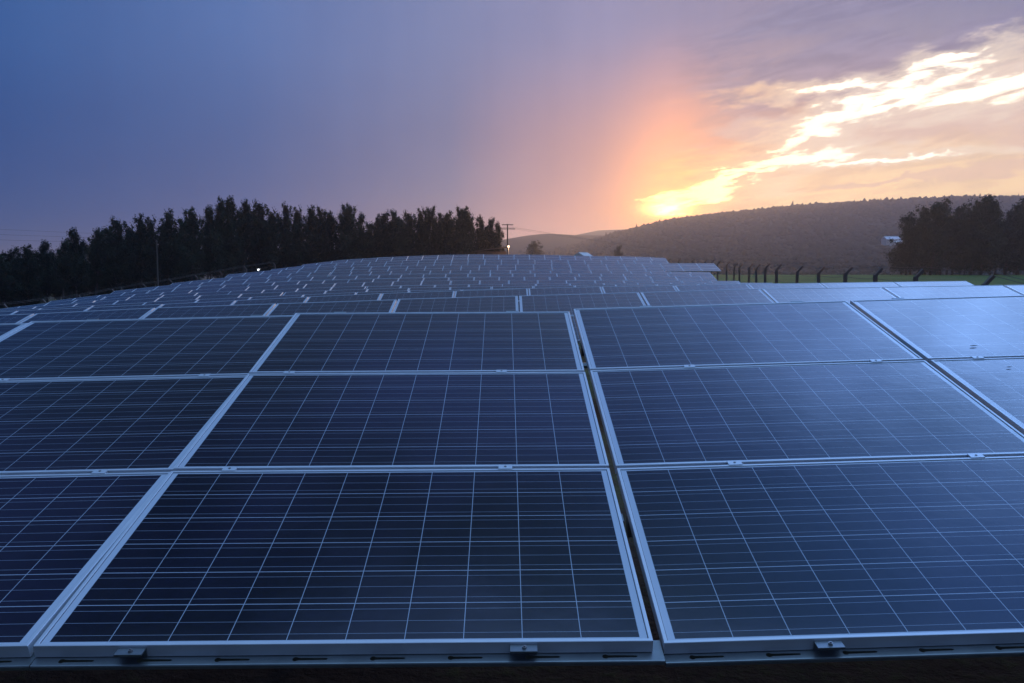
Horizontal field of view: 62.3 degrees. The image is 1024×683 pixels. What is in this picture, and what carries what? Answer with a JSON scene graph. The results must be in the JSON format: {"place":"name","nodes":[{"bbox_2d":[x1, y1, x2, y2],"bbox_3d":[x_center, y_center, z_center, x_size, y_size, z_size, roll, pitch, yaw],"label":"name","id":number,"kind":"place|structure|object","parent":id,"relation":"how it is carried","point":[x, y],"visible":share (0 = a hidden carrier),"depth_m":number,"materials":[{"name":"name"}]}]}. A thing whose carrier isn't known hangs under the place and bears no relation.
{"place":"outdoors","nodes":[
{"label":"outdoors","id":0,"kind":"place"},
{"bbox_2d":[2,234,604,273],"bbox_3d":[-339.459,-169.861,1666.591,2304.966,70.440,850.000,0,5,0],"label":"hill","id":1,"kind":"structure","parent":0,"point":[547,241],"depth_m":1457.93,"materials":[{"name":"grey"}]},
{"bbox_2d":[0,268,1023,682],"bbox_3d":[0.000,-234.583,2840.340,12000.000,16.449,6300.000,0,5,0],"label":"ground","id":2,"kind":"structure","parent":0,"point":[978,670],"depth_m":3.69,"materials":[{"name":"green plant"}]},
{"bbox_2d":[0,261,14,308],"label":"eucalyptus tree","id":3,"kind":"object","parent":2,"relation":"on","point":[7,305],"visible":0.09,"depth_m":124.29,"materials":[{"name":"green plant"}]},
{"bbox_2d":[0,252,24,307],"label":"eucalyptus tree","id":4,"kind":"object","parent":2,"relation":"on","point":[4,273],"visible":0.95,"depth_m":104.87,"materials":[{"name":"green plant"}]},
{"bbox_2d":[1,248,33,306],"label":"eucalyptus tree","id":5,"kind":"object","parent":2,"relation":"on","point":[8,254],"visible":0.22,"depth_m":108.50,"materials":[{"name":"green plant"}]},
{"bbox_2d":[5,244,48,305],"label":"eucalyptus tree","id":6,"kind":"object","parent":2,"relation":"on","point":[30,273],"visible":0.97,"depth_m":104.73,"materials":[{"name":"green plant"}]},
{"bbox_2d":[33,257,45,304],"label":"eucalyptus tree","id":7,"kind":"object","parent":2,"relation":"on","point":[37,295],"visible":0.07,"depth_m":132.63,"materials":[{"name":"green plant"}]},
{"bbox_2d":[33,239,60,302],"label":"eucalyptus tree","id":8,"kind":"object","parent":2,"relation":"on","point":[43,248],"visible":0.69,"depth_m":109.61,"materials":[{"name":"green plant"}]},
{"bbox_2d":[34,252,60,299],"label":"eucalyptus tree","id":9,"kind":"object","parent":2,"relation":"on","point":[39,270],"visible":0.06,"depth_m":133.42,"materials":[{"name":"green plant"}]},
{"bbox_2d":[51,257,67,299],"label":"eucalyptus tree","id":10,"kind":"object","parent":2,"relation":"on","point":[58,295],"visible":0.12,"depth_m":136.62,"materials":[{"name":"green plant"}]},
{"bbox_2d":[44,240,79,299],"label":"eucalyptus tree","id":11,"kind":"object","parent":2,"relation":"on","point":[66,269],"visible":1,"depth_m":106.77,"materials":[{"name":"green plant"}]},
{"bbox_2d":[57,237,85,297],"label":"eucalyptus tree","id":12,"kind":"object","parent":2,"relation":"on","point":[70,292],"visible":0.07,"depth_m":130.59,"materials":[{"name":"green plant"}]},
{"bbox_2d":[61,241,90,298],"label":"eucalyptus tree","id":13,"kind":"object","parent":2,"relation":"on","point":[81,286],"visible":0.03,"depth_m":136.71,"materials":[{"name":"green plant"}]},
{"bbox_2d":[61,227,91,297],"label":"eucalyptus tree","id":14,"kind":"object","parent":2,"relation":"on","point":[73,235],"visible":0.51,"depth_m":110.18,"materials":[{"name":"green plant"}]},
{"bbox_2d":[77,244,108,295],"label":"eucalyptus tree","id":15,"kind":"object","parent":2,"relation":"on","point":[92,288],"visible":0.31,"depth_m":132.43,"materials":[{"name":"green plant"}]},
{"bbox_2d":[79,226,110,295],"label":"eucalyptus tree","id":16,"kind":"object","parent":2,"relation":"on","point":[97,246],"visible":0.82,"depth_m":115.87,"materials":[{"name":"green plant"}]},
{"bbox_2d":[88,243,114,294],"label":"eucalyptus tree","id":17,"kind":"object","parent":2,"relation":"on","point":[103,288],"visible":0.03,"depth_m":136.93,"materials":[{"name":"green plant"}]},
{"bbox_2d":[101,225,121,292],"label":"eucalyptus tree","id":18,"kind":"object","parent":2,"relation":"on","point":[106,242],"visible":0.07,"depth_m":136.65,"materials":[{"name":"green plant"}]},
{"bbox_2d":[95,216,132,292],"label":"eucalyptus tree","id":19,"kind":"object","parent":2,"relation":"on","point":[115,237],"visible":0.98,"depth_m":115.47,"materials":[{"name":"green plant"}]},
{"bbox_2d":[118,224,137,289],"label":"eucalyptus tree","id":20,"kind":"object","parent":2,"relation":"on","point":[127,241],"visible":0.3,"depth_m":120.72,"materials":[{"name":"green plant"}]},
{"bbox_2d":[1,262,275,307],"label":"wire fence","id":21,"kind":"object","parent":2,"relation":"on","point":[43,300],"visible":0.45,"depth_m":76.07,"materials":[{"name":"metal"}]},
{"bbox_2d":[124,213,156,287],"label":"eucalyptus tree","id":22,"kind":"object","parent":2,"relation":"on","point":[143,251],"visible":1,"depth_m":115.23,"materials":[{"name":"green plant"}]},
{"bbox_2d":[132,214,164,288],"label":"eucalyptus tree","id":23,"kind":"object","parent":2,"relation":"on","point":[154,274],"visible":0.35,"depth_m":121.31,"materials":[{"name":"green plant"}]},
{"bbox_2d":[156,240,158,285],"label":"power pole","id":24,"kind":"object","parent":2,"relation":"on","point":[157,264],"visible":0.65,"depth_m":98.17,"materials":[{"name":"grey wood"}]},
{"bbox_2d":[152,218,171,286],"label":"eucalyptus tree","id":25,"kind":"object","parent":2,"relation":"on","point":[161,219],"visible":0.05,"depth_m":140.50,"materials":[{"name":"green plant"}]},
{"bbox_2d":[157,224,177,285],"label":"eucalyptus tree","id":26,"kind":"object","parent":2,"relation":"on","point":[162,283],"visible":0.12,"depth_m":139.34,"materials":[{"name":"green plant"}]},
{"bbox_2d":[155,208,183,284],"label":"eucalyptus tree","id":27,"kind":"object","parent":2,"relation":"on","point":[170,255],"visible":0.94,"depth_m":122.37,"materials":[{"name":"green plant"}]},
{"bbox_2d":[159,217,189,282],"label":"eucalyptus tree","id":28,"kind":"object","parent":2,"relation":"on","point":[181,278],"visible":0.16,"depth_m":124.48,"materials":[{"name":"green plant"}]},
{"bbox_2d":[174,206,208,281],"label":"eucalyptus tree","id":29,"kind":"object","parent":2,"relation":"on","point":[193,241],"visible":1,"depth_m":119.48,"materials":[{"name":"green plant"}]},
{"bbox_2d":[178,219,205,280],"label":"eucalyptus tree","id":30,"kind":"object","parent":2,"relation":"on","point":[197,263],"visible":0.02,"depth_m":145.44,"materials":[{"name":"green plant"}]},
{"bbox_2d":[197,215,213,278],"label":"eucalyptus tree","id":31,"kind":"object","parent":2,"relation":"on","point":[201,246],"visible":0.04,"depth_m":145.01,"materials":[{"name":"green plant"}]},
{"bbox_2d":[199,204,219,278],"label":"eucalyptus tree","id":32,"kind":"object","parent":2,"relation":"on","point":[207,248],"visible":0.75,"depth_m":127.96,"materials":[{"name":"green plant"}]},
{"bbox_2d":[211,215,226,278],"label":"eucalyptus tree","id":33,"kind":"object","parent":2,"relation":"on","point":[215,277],"visible":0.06,"depth_m":147.46,"materials":[{"name":"green plant"}]},
{"bbox_2d":[208,195,238,277],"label":"eucalyptus tree","id":34,"kind":"object","parent":2,"relation":"on","point":[218,237],"visible":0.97,"depth_m":123.24,"materials":[{"name":"green plant"}]},
{"bbox_2d":[217,195,246,273],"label":"eucalyptus tree","id":35,"kind":"object","parent":2,"relation":"on","point":[235,216],"visible":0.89,"depth_m":124.11,"materials":[{"name":"green plant"}]},
{"bbox_2d":[230,224,249,273],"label":"eucalyptus tree","id":36,"kind":"object","parent":2,"relation":"on","point":[239,269],"visible":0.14,"depth_m":150.94,"materials":[{"name":"green plant"}]},
{"bbox_2d":[235,197,259,272],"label":"eucalyptus tree","id":37,"kind":"object","parent":2,"relation":"on","point":[250,238],"visible":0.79,"depth_m":127.86,"materials":[{"name":"green plant"}]},
{"bbox_2d":[245,208,262,272],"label":"eucalyptus tree","id":38,"kind":"object","parent":2,"relation":"on","point":[249,257],"visible":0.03,"depth_m":155.49,"materials":[{"name":"green plant"}]},
{"bbox_2d":[245,199,268,271],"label":"eucalyptus tree","id":39,"kind":"object","parent":2,"relation":"on","point":[259,211],"visible":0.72,"depth_m":130.24,"materials":[{"name":"green plant"}]},
{"bbox_2d":[255,207,286,271],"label":"eucalyptus tree","id":40,"kind":"object","parent":2,"relation":"on","point":[270,235],"visible":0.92,"depth_m":129.53,"materials":[{"name":"green plant"}]},
{"bbox_2d":[265,212,282,268],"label":"eucalyptus tree","id":41,"kind":"object","parent":2,"relation":"on","point":[277,237],"visible":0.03,"depth_m":150.45,"materials":[{"name":"green plant"}]},
{"bbox_2d":[275,201,293,268],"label":"eucalyptus tree","id":42,"kind":"object","parent":2,"relation":"on","point":[286,211],"visible":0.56,"depth_m":136.29,"materials":[{"name":"green plant"}]},
{"bbox_2d":[282,205,307,267],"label":"eucalyptus tree","id":43,"kind":"object","parent":2,"relation":"on","point":[295,248],"visible":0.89,"depth_m":131.87,"materials":[{"name":"green plant"}]},
{"bbox_2d":[289,212,306,264],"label":"eucalyptus tree","id":44,"kind":"object","parent":2,"relation":"on","point":[301,233],"visible":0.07,"depth_m":156.16,"materials":[{"name":"green plant"}]},
{"bbox_2d":[294,204,324,264],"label":"eucalyptus tree","id":45,"kind":"object","parent":2,"relation":"on","point":[312,246],"visible":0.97,"depth_m":131.32,"materials":[{"name":"green plant"}]},
{"bbox_2d":[303,206,328,262],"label":"eucalyptus tree","id":46,"kind":"object","parent":2,"relation":"on","point":[321,216],"visible":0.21,"depth_m":139.61,"materials":[{"name":"green plant"}]},
{"bbox_2d":[319,210,340,267],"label":"eucalyptus tree","id":47,"kind":"object","parent":2,"relation":"on","point":[331,240],"visible":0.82,"depth_m":138.61,"materials":[{"name":"green plant"}]},
{"bbox_2d":[0,286,674,311],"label":"solar table","id":48,"kind":"object","parent":2,"relation":"on","point":[224,299],"visible":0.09,"depth_m":26.80,"materials":[{"name":"glass"}]},
{"bbox_2d":[326,204,354,260],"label":"eucalyptus tree","id":49,"kind":"object","parent":2,"relation":"on","point":[338,231],"visible":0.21,"depth_m":141.47,"materials":[{"name":"green plant"}]},
{"bbox_2d":[337,204,364,259],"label":"eucalyptus tree","id":50,"kind":"object","parent":2,"relation":"on","point":[347,235],"visible":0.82,"depth_m":136.87,"materials":[{"name":"green plant"}]},
{"bbox_2d":[352,211,371,258],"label":"eucalyptus tree","id":51,"kind":"object","parent":2,"relation":"on","point":[364,247],"visible":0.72,"depth_m":138.47,"materials":[{"name":"green plant"}]},
{"bbox_2d":[362,221,375,257],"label":"eucalyptus tree","id":52,"kind":"object","parent":2,"relation":"on","point":[370,225],"visible":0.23,"depth_m":165.78,"materials":[{"name":"green plant"}]},
{"bbox_2d":[3,280,739,308],"bbox_3d":[-8.589,-1.708,48.138,43.695,3.504,2.945,0,5,0],"label":"solar table","id":53,"kind":"object","parent":2,"relation":"on","point":[391,283],"visible":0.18,"depth_m":49.10,"materials":[{"name":"glass"}]},
{"bbox_2d":[49,276,702,302],"bbox_3d":[-9.209,-2.586,55.637,43.685,3.367,2.949,0,5,0],"label":"solar table","id":54,"kind":"object","parent":2,"relation":"on","point":[646,278],"visible":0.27,"depth_m":56.56,"materials":[{"name":"glass"}]},
{"bbox_2d":[366,217,387,257],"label":"eucalyptus tree","id":55,"kind":"object","parent":2,"relation":"on","point":[376,237],"visible":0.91,"depth_m":138.23,"materials":[{"name":"green plant"}]},
{"bbox_2d":[0,283,772,309],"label":"solar table","id":56,"kind":"object","parent":2,"relation":"on","point":[257,295],"visible":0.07,"depth_m":34.21,"materials":[{"name":"glass"}]},
{"bbox_2d":[375,209,397,257],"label":"eucalyptus tree","id":57,"kind":"object","parent":2,"relation":"on","point":[389,245],"visible":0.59,"depth_m":139.62,"materials":[{"name":"green plant"}]},
{"bbox_2d":[60,283,733,304],"bbox_3d":[-7.210,-1.163,40.638,40.304,3.256,2.952,0,5,0],"label":"solar table","id":58,"kind":"object","parent":2,"relation":"on","point":[284,291],"visible":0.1,"depth_m":41.77,"materials":[{"name":"glass"}]},
{"bbox_2d":[388,208,406,256],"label":"eucalyptus tree","id":59,"kind":"object","parent":2,"relation":"on","point":[400,248],"visible":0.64,"depth_m":142.27,"materials":[{"name":"green plant"}]},
{"bbox_2d":[399,210,416,255],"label":"eucalyptus tree","id":60,"kind":"object","parent":2,"relation":"on","point":[406,223],"visible":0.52,"depth_m":147.76,"materials":[{"name":"green plant"}]},
{"bbox_2d":[111,274,716,293],"bbox_3d":[-7.518,-3.496,63.038,45.388,3.097,2.949,0,5,0],"label":"solar table","id":61,"kind":"object","parent":2,"relation":"on","point":[707,277],"visible":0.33,"depth_m":63.87,"materials":[{"name":"glass"}]},
{"bbox_2d":[409,206,432,264],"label":"eucalyptus tree","id":62,"kind":"object","parent":2,"relation":"on","point":[418,232],"visible":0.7,"depth_m":143.30,"materials":[{"name":"green plant"}]},
{"bbox_2d":[422,207,434,254],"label":"eucalyptus tree","id":63,"kind":"object","parent":2,"relation":"on","point":[426,230],"visible":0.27,"depth_m":149.25,"materials":[{"name":"green plant"}]},
{"bbox_2d":[425,205,445,255],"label":"eucalyptus tree","id":64,"kind":"object","parent":2,"relation":"on","point":[434,233],"visible":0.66,"depth_m":148.81,"materials":[{"name":"green plant"}]},
{"bbox_2d":[431,212,444,249],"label":"eucalyptus tree","id":65,"kind":"object","parent":2,"relation":"on","point":[440,215],"visible":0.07,"depth_m":168.70,"materials":[{"name":"green plant"}]},
{"bbox_2d":[171,270,710,284],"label":"solar table","id":66,"kind":"object","parent":2,"relation":"on","point":[312,274],"visible":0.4,"depth_m":70.92,"materials":[{"name":"glass"}]},
{"bbox_2d":[436,210,458,254],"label":"eucalyptus tree","id":67,"kind":"object","parent":2,"relation":"on","point":[444,231],"visible":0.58,"depth_m":149.01,"materials":[{"name":"green plant"}]},
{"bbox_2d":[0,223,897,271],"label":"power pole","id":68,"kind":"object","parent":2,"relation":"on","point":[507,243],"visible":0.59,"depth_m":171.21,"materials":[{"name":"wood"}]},
{"bbox_2d":[443,206,467,262],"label":"eucalyptus tree","id":69,"kind":"object","parent":2,"relation":"on","point":[457,230],"visible":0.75,"depth_m":148.30,"materials":[{"name":"green plant"}]},
{"bbox_2d":[456,206,479,254],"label":"eucalyptus tree","id":70,"kind":"object","parent":2,"relation":"on","point":[468,241],"visible":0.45,"depth_m":151.21,"materials":[{"name":"green plant"}]},
{"bbox_2d":[270,259,667,270],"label":"solar table","id":71,"kind":"object","parent":2,"relation":"on","point":[449,263],"visible":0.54,"depth_m":85.60,"materials":[{"name":"glass"}]},
{"bbox_2d":[225,263,720,277],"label":"solar table","id":72,"kind":"object","parent":2,"relation":"on","point":[690,267],"visible":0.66,"depth_m":77.96,"materials":[{"name":"glass"}]},
{"bbox_2d":[472,214,489,253],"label":"eucalyptus tree","id":73,"kind":"object","parent":2,"relation":"on","point":[479,237],"visible":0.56,"depth_m":155.33,"materials":[{"name":"green plant"}]},
{"bbox_2d":[302,254,667,265],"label":"solar table","id":74,"kind":"object","parent":2,"relation":"on","point":[483,256],"visible":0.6,"depth_m":93.04,"materials":[{"name":"glass"}]},
{"bbox_2d":[0,281,972,314],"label":"solar table","id":75,"kind":"object","parent":2,"relation":"on","point":[509,292],"visible":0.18,"depth_m":19.19,"materials":[{"name":"glass"}]},
{"bbox_2d":[476,217,501,251],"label":"eucalyptus tree","id":76,"kind":"object","parent":2,"relation":"on","point":[490,228],"visible":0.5,"depth_m":156.13,"materials":[{"name":"green plant"}]},
{"bbox_2d":[475,246,507,264],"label":"gatehouse","id":77,"kind":"object","parent":2,"relation":"on","point":[493,253],"visible":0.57,"depth_m":151.60,"materials":[{"name":"concrete"}]},
{"bbox_2d":[489,221,504,251],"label":"eucalyptus tree","id":78,"kind":"object","parent":2,"relation":"on","point":[499,237],"visible":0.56,"depth_m":153.66,"materials":[{"name":"green plant"}]},
{"bbox_2d":[0,295,1023,670],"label":"solar table","id":79,"kind":"object","parent":2,"relation":"on","point":[826,481],"visible":1,"depth_m":3.06,"materials":[{"name":"glass"}]},
{"bbox_2d":[0,285,1023,367],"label":"solar table","id":80,"kind":"object","parent":2,"relation":"on","point":[552,303],"visible":0.24,"depth_m":11.41,"materials":[{"name":"glass"}]},
{"bbox_2d":[523,240,545,254],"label":"valley tree","id":81,"kind":"object","parent":2,"relation":"on","point":[532,248],"visible":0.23,"depth_m":419.65,"materials":[{"name":"green plant"}]},
{"bbox_2d":[573,252,591,255],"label":"hut","id":82,"kind":"object","parent":2,"relation":"on","point":[582,254],"visible":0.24,"depth_m":128.85,"materials":[{"name":"white paint"}]},
{"bbox_2d":[613,244,622,255],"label":"valley tree","id":83,"kind":"object","parent":2,"relation":"on","point":[618,250],"visible":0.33,"depth_m":330.29,"materials":[{"name":"green plant"}]},
{"bbox_2d":[668,258,771,282],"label":"wire fence","id":84,"kind":"object","parent":2,"relation":"on","point":[756,270],"visible":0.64,"depth_m":68.84,"materials":[{"name":"metal"}]},
{"bbox_2d":[887,243,904,274],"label":"eucalyptus tree","id":85,"kind":"object","parent":2,"relation":"on","point":[892,261],"visible":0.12,"depth_m":201.66,"materials":[{"name":"green plant"}]},
{"bbox_2d":[775,263,1023,284],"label":"wire fence","id":86,"kind":"object","parent":2,"relation":"on","point":[921,271],"visible":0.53,"depth_m":34.88,"materials":[{"name":"metal"}]},
{"bbox_2d":[885,210,926,274],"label":"eucalyptus tree","id":87,"kind":"object","parent":2,"relation":"on","point":[910,246],"visible":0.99,"depth_m":181.29,"materials":[{"name":"green plant"}]},
{"bbox_2d":[908,204,937,272],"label":"eucalyptus tree","id":88,"kind":"object","parent":2,"relation":"on","point":[925,211],"visible":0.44,"depth_m":184.83,"materials":[{"name":"green plant"}]},
{"bbox_2d":[913,202,956,274],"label":"eucalyptus tree","id":89,"kind":"object","parent":2,"relation":"on","point":[936,224],"visible":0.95,"depth_m":182.17,"materials":[{"name":"green plant"}]},
{"bbox_2d":[917,196,959,274],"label":"eucalyptus tree","id":90,"kind":"object","parent":2,"relation":"on","point":[951,219],"visible":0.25,"depth_m":189.88,"materials":[{"name":"green plant"}]},
{"bbox_2d":[939,203,969,274],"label":"eucalyptus tree","id":91,"kind":"object","parent":2,"relation":"on","point":[959,211],"visible":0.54,"depth_m":189.07,"materials":[{"name":"green plant"}]},
{"bbox_2d":[947,205,985,274],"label":"eucalyptus tree","id":92,"kind":"object","parent":2,"relation":"on","point":[955,253],"visible":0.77,"depth_m":186.05,"materials":[{"name":"green plant"}]},
{"bbox_2d":[955,198,993,273],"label":"eucalyptus tree","id":93,"kind":"object","parent":2,"relation":"on","point":[976,206],"visible":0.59,"depth_m":184.39,"materials":[{"name":"green plant"}]},
{"bbox_2d":[958,193,1011,274],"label":"eucalyptus tree","id":94,"kind":"object","parent":2,"relation":"on","point":[990,207],"visible":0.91,"depth_m":182.98,"materials":[{"name":"green plant"}]},
{"bbox_2d":[974,210,1012,274],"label":"eucalyptus tree","id":95,"kind":"object","parent":2,"relation":"on","point":[1006,254],"visible":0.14,"depth_m":188.64,"materials":[{"name":"green plant"}]},
{"bbox_2d":[996,198,1023,274],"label":"eucalyptus tree","id":96,"kind":"object","parent":2,"relation":"on","point":[1017,251],"visible":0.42,"depth_m":191.13,"materials":[{"name":"green plant"}]},
{"bbox_2d":[997,206,1023,274],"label":"eucalyptus tree","id":97,"kind":"object","parent":2,"relation":"on","point":[1013,218],"visible":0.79,"depth_m":189.44,"materials":[{"name":"green plant"}]},
{"bbox_2d":[1013,212,1023,273],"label":"eucalyptus tree","id":98,"kind":"object","parent":2,"relation":"on","point":[1021,256],"visible":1,"depth_m":185.71,"materials":[{"name":"green plant"}]},
{"bbox_2d":[0,0,1023,253],"label":"sky","id":99,"kind":"structure","parent":0,"point":[567,117],"materials":[{"name":"blue"}]},
{"bbox_2d":[578,229,626,234],"bbox_3d":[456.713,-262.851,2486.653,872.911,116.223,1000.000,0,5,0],"label":"hill","id":100,"kind":"structure","parent":0,"point":[601,232],"depth_m":2270.29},
{"bbox_2d":[567,204,1011,263],"bbox_3d":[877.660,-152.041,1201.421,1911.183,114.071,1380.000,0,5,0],"label":"hill","id":101,"kind":"structure","parent":0,"point":[809,219],"depth_m":1077.94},
{"bbox_2d":[506,194,1023,272],"bbox_3d":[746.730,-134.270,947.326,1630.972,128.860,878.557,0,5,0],"label":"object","id":102,"kind":"object","parent":101,"relation":"on","point":[855,231],"visible":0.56,"depth_m":1049.87,"materials":[{"name":"grey"}]},
{"bbox_2d":[664,247,1023,274],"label":"scrub","id":103,"kind":"object","parent":101,"relation":"on","point":[826,261],"visible":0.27,"depth_m":635.07,"materials":[{"name":"plant"}]},
{"bbox_2d":[881,236,899,245],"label":"house","id":104,"kind":"structure","parent":101,"relation":"on","point":[885,240],"depth_m":812.28,"materials":[{"name":"white paint"}]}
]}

